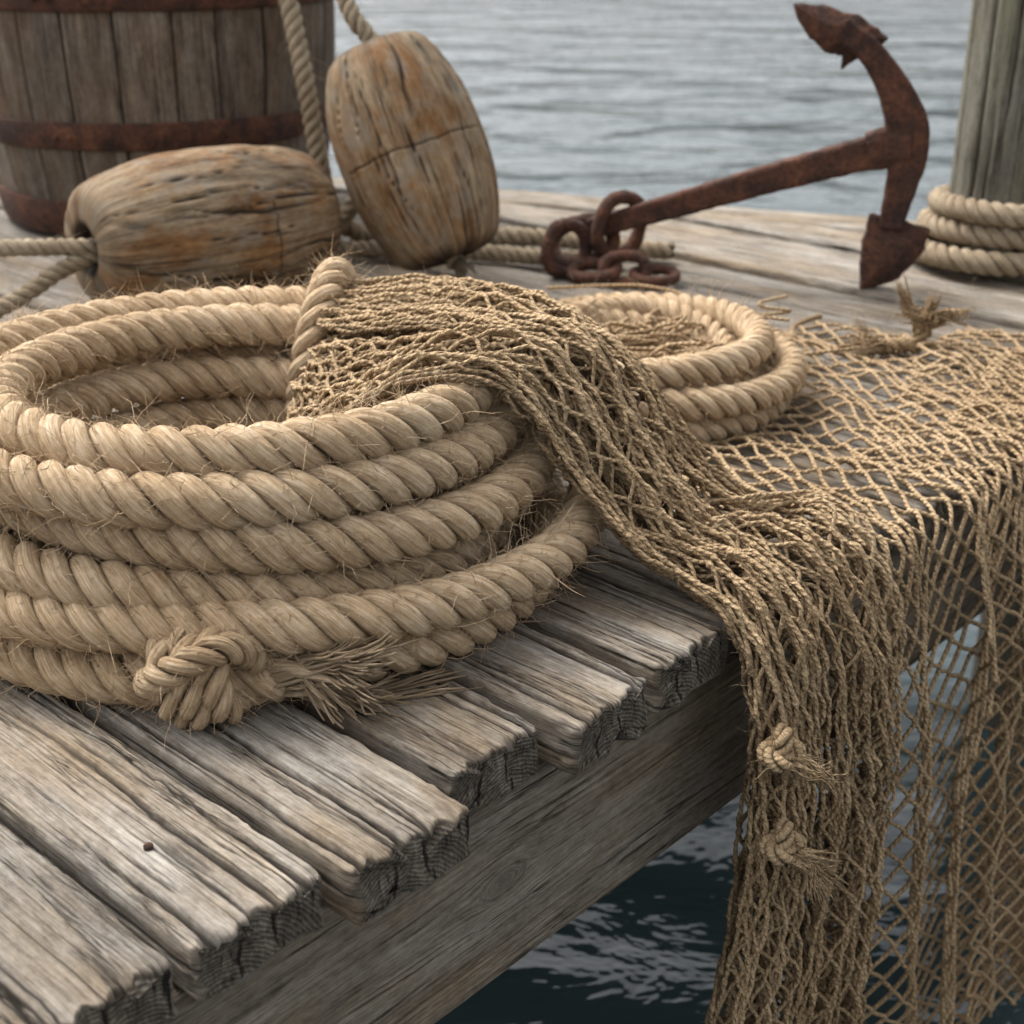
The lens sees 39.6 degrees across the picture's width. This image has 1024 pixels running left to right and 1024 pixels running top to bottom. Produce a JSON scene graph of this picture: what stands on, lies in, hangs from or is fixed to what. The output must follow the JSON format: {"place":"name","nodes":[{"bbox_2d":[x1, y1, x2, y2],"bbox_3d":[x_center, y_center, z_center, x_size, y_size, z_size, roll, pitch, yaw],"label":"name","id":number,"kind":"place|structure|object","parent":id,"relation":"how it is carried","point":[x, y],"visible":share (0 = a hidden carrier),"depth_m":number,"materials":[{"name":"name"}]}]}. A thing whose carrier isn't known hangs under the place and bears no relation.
{"place":"outdoors","nodes":[
{"label":"outdoors","id":0,"kind":"place"},
{"bbox_2d":[164,483,1023,1023],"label":"fascia beam","id":1,"kind":"structure","parent":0,"point":[554,849],"depth_m":1.37,"materials":[{"name":"grey wood"}]},
{"bbox_2d":[0,824,179,1023],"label":"plank","id":2,"kind":"object","parent":1,"relation":"on","point":[72,951],"visible":1,"depth_m":1.02,"materials":[{"name":"grey wood"}]},
{"bbox_2d":[0,678,324,1002],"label":"plank","id":3,"kind":"object","parent":1,"relation":"on","point":[207,899],"visible":0.93,"depth_m":1.13,"materials":[{"name":"grey wood"}]},
{"bbox_2d":[143,842,153,850],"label":"nail heads","id":4,"kind":"object","parent":3,"relation":"on","point":[148,846],"visible":0.43,"depth_m":1.12,"materials":[{"name":"brown metal"}]},
{"bbox_2d":[55,695,470,925],"bbox_3d":[-1.502,-0.254,2.356,3.903,0.058,0.129,21,31,38],"label":"plank","id":5,"kind":"object","parent":1,"relation":"on","point":[364,832],"visible":0.41,"depth_m":1.19,"materials":[{"name":"grey wood"}]},
{"bbox_2d":[15,533,538,813],"bbox_3d":[-1.437,-0.306,2.467,3.894,0.058,0.113,21,31,38],"label":"plank","id":6,"kind":"object","parent":1,"relation":"on","point":[471,751],"visible":0.15,"depth_m":1.27,"materials":[{"name":"grey wood"}]},
{"bbox_2d":[0,298,780,665],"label":"plank","id":7,"kind":"object","parent":1,"relation":"on","point":[634,576],"visible":0.12,"depth_m":1.55,"materials":[{"name":"grey wood"}]},
{"bbox_2d":[91,403,722,713],"bbox_3d":[-1.245,-0.379,2.629,3.902,0.058,0.111,21,31,38],"label":"plank","id":8,"kind":"object","parent":1,"relation":"on","point":[670,656],"visible":0.23,"depth_m":1.44,"materials":[{"name":"grey wood"}]},
{"bbox_2d":[0,261,861,604],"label":"plank","id":9,"kind":"object","parent":1,"relation":"on","point":[60,291],"visible":0.06,"depth_m":2.62,"materials":[{"name":"grey wood"}]},
{"bbox_2d":[0,235,915,580],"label":"plank","id":10,"kind":"object","parent":1,"relation":"on","point":[40,263],"visible":0.08,"depth_m":1.82,"materials":[{"name":"grey wood"}]},
{"bbox_2d":[64,144,341,299],"bbox_3d":[-0.535,-0.499,2.503,0.464,0.276,0.274,-20,31,-37],"label":"wooden float","id":11,"kind":"object","parent":10,"relation":"on","point":[218,212],"visible":0.77,"depth_m":2.38,"materials":[{"name":"brown wood"}]},
{"bbox_2d":[0,230,97,318],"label":"float rope","id":12,"kind":"object","parent":11,"relation":"attached to","point":[81,253],"visible":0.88,"depth_m":2.35,"materials":[{"name":"beige fabric"}]},
{"bbox_2d":[0,210,963,547],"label":"plank","id":13,"kind":"object","parent":1,"relation":"on","point":[10,228],"visible":0.11,"depth_m":1.83,"materials":[{"name":"grey wood"}]},
{"bbox_2d":[332,177,916,230],"bbox_3d":[-0.446,-0.797,3.570,4.602,0.062,0.132,9,25,18],"label":"edge board","id":14,"kind":"object","parent":13,"relation":"on","point":[592,204],"visible":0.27,"depth_m":3.25,"materials":[{"name":"grey wood"}]},
{"bbox_2d":[0,200,1007,513],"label":"plank","id":15,"kind":"object","parent":1,"relation":"on","point":[832,426],"visible":0.06,"depth_m":1.97,"materials":[{"name":"grey wood"}]},
{"bbox_2d":[0,0,334,234],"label":"wooden barrel","id":16,"kind":"object","parent":15,"relation":"on","point":[89,89],"visible":0.66,"depth_m":2.88,"materials":[{"name":"brown wood"}]},
{"bbox_2d":[421,621,646,774],"bbox_3d":[-1.331,-0.338,2.533,3.903,0.058,0.116,21,31,38],"label":"plank","id":17,"kind":"object","parent":1,"relation":"on","point":[579,710],"visible":0.24,"depth_m":1.34,"materials":[{"name":"grey wood"}]},
{"bbox_2d":[0,231,628,746],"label":"rope coil","id":18,"kind":"object","parent":17,"relation":"on","point":[214,537],"visible":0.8,"depth_m":1.31,"materials":[{"name":"beige fabric"}]},
{"bbox_2d":[286,273,1023,1023],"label":"fishing net","id":19,"kind":"object","parent":18,"relation":"on","point":[790,857],"visible":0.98,"depth_m":1.62,"materials":[{"name":"beige fabric"}]},
{"bbox_2d":[337,192,1023,352],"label":"plank","id":20,"kind":"object","parent":1,"relation":"on","point":[880,313],"visible":0.29,"depth_m":2.62,"materials":[{"name":"grey wood"}]},
{"bbox_2d":[340,234,1023,417],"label":"plank","id":21,"kind":"object","parent":1,"relation":"on","point":[493,272],"visible":0.1,"depth_m":2.66,"materials":[{"name":"grey wood"}]},
{"bbox_2d":[342,256,1023,487],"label":"plank","id":22,"kind":"object","parent":1,"relation":"on","point":[381,269],"visible":0.08,"depth_m":2.15,"materials":[{"name":"grey wood"}]},
{"bbox_2d":[334,0,479,277],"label":"float rope","id":23,"kind":"object","parent":22,"relation":"on","point":[359,25],"visible":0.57,"depth_m":2.57,"materials":[{"name":"beige fabric"}]},
{"bbox_2d":[326,31,499,270],"bbox_3d":[-0.182,-0.657,2.608,0.267,0.409,0.269,-16,8,43],"label":"wooden float","id":24,"kind":"object","parent":22,"relation":"on","point":[412,151],"visible":1,"depth_m":2.51,"materials":[{"name":"brown wood"}]},
{"bbox_2d":[509,270,822,444],"bbox_3d":[0.175,-0.221,2.080,0.558,0.189,0.538,0,24,0],"label":"rope coil","id":25,"kind":"object","parent":22,"relation":"on","point":[719,393],"visible":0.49,"depth_m":1.94,"materials":[{"name":"beige fabric"}]},
{"bbox_2d":[353,214,1019,380],"bbox_3d":[-0.062,-0.524,2.970,2.663,0.058,0.130,21,31,38],"label":"plank","id":26,"kind":"object","parent":1,"relation":"on","point":[796,314],"visible":0.17,"depth_m":2.53,"materials":[{"name":"grey wood"}]},
{"bbox_2d":[277,0,674,266],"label":"loose rope","id":27,"kind":"object","parent":26,"relation":"on","point":[360,236],"visible":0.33,"depth_m":2.79,"materials":[{"name":"beige fabric"}]},
{"bbox_2d":[540,3,930,289],"bbox_3d":[0.409,-0.659,2.590,0.714,0.506,0.150,4,24,8],"label":"rusty anchor","id":28,"kind":"object","parent":26,"relation":"on","point":[893,240],"visible":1,"depth_m":2.58,"materials":[{"name":"metal"}]},
{"bbox_2d":[499,200,1023,330],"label":"plank","id":29,"kind":"object","parent":1,"relation":"on","point":[1002,311],"visible":0.48,"depth_m":2.76,"materials":[{"name":"grey wood"}]},
{"bbox_2d":[544,208,1023,300],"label":"plank","id":30,"kind":"object","parent":1,"relation":"on","point":[991,286],"visible":0.35,"depth_m":2.91,"materials":[{"name":"grey wood"}]},
{"bbox_2d":[675,215,1023,284],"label":"plank","id":31,"kind":"object","parent":1,"relation":"on","point":[834,239],"visible":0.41,"depth_m":3.07,"materials":[{"name":"grey wood"}]},
{"bbox_2d":[842,229,940,244],"bbox_3d":[1.035,-0.501,2.912,0.975,0.058,0.119,21,31,38],"label":"plank","id":32,"kind":"object","parent":1,"relation":"on","point":[863,232],"visible":0.11,"depth_m":3.09,"materials":[{"name":"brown wood"}]},
{"bbox_2d":[913,0,1023,284],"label":"mooring post","id":33,"kind":"object","parent":32,"relation":"on","point":[971,216],"visible":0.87,"depth_m":2.65,"materials":[{"name":"grey wood"}]},
{"bbox_2d":[328,0,1023,1023],"bbox_3d":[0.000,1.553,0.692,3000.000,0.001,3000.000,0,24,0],"label":"water","id":34,"kind":"structure","parent":0,"point":[642,98],"depth_m":10.15,"materials":[{"name":"grey liquid"}]},
{"bbox_2d":[967,588,1023,729],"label":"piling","id":35,"kind":"object","parent":34,"relation":"in","point":[1009,620],"visible":0.04,"depth_m":3.08,"materials":[{"name":"grey wood"}]}
]}

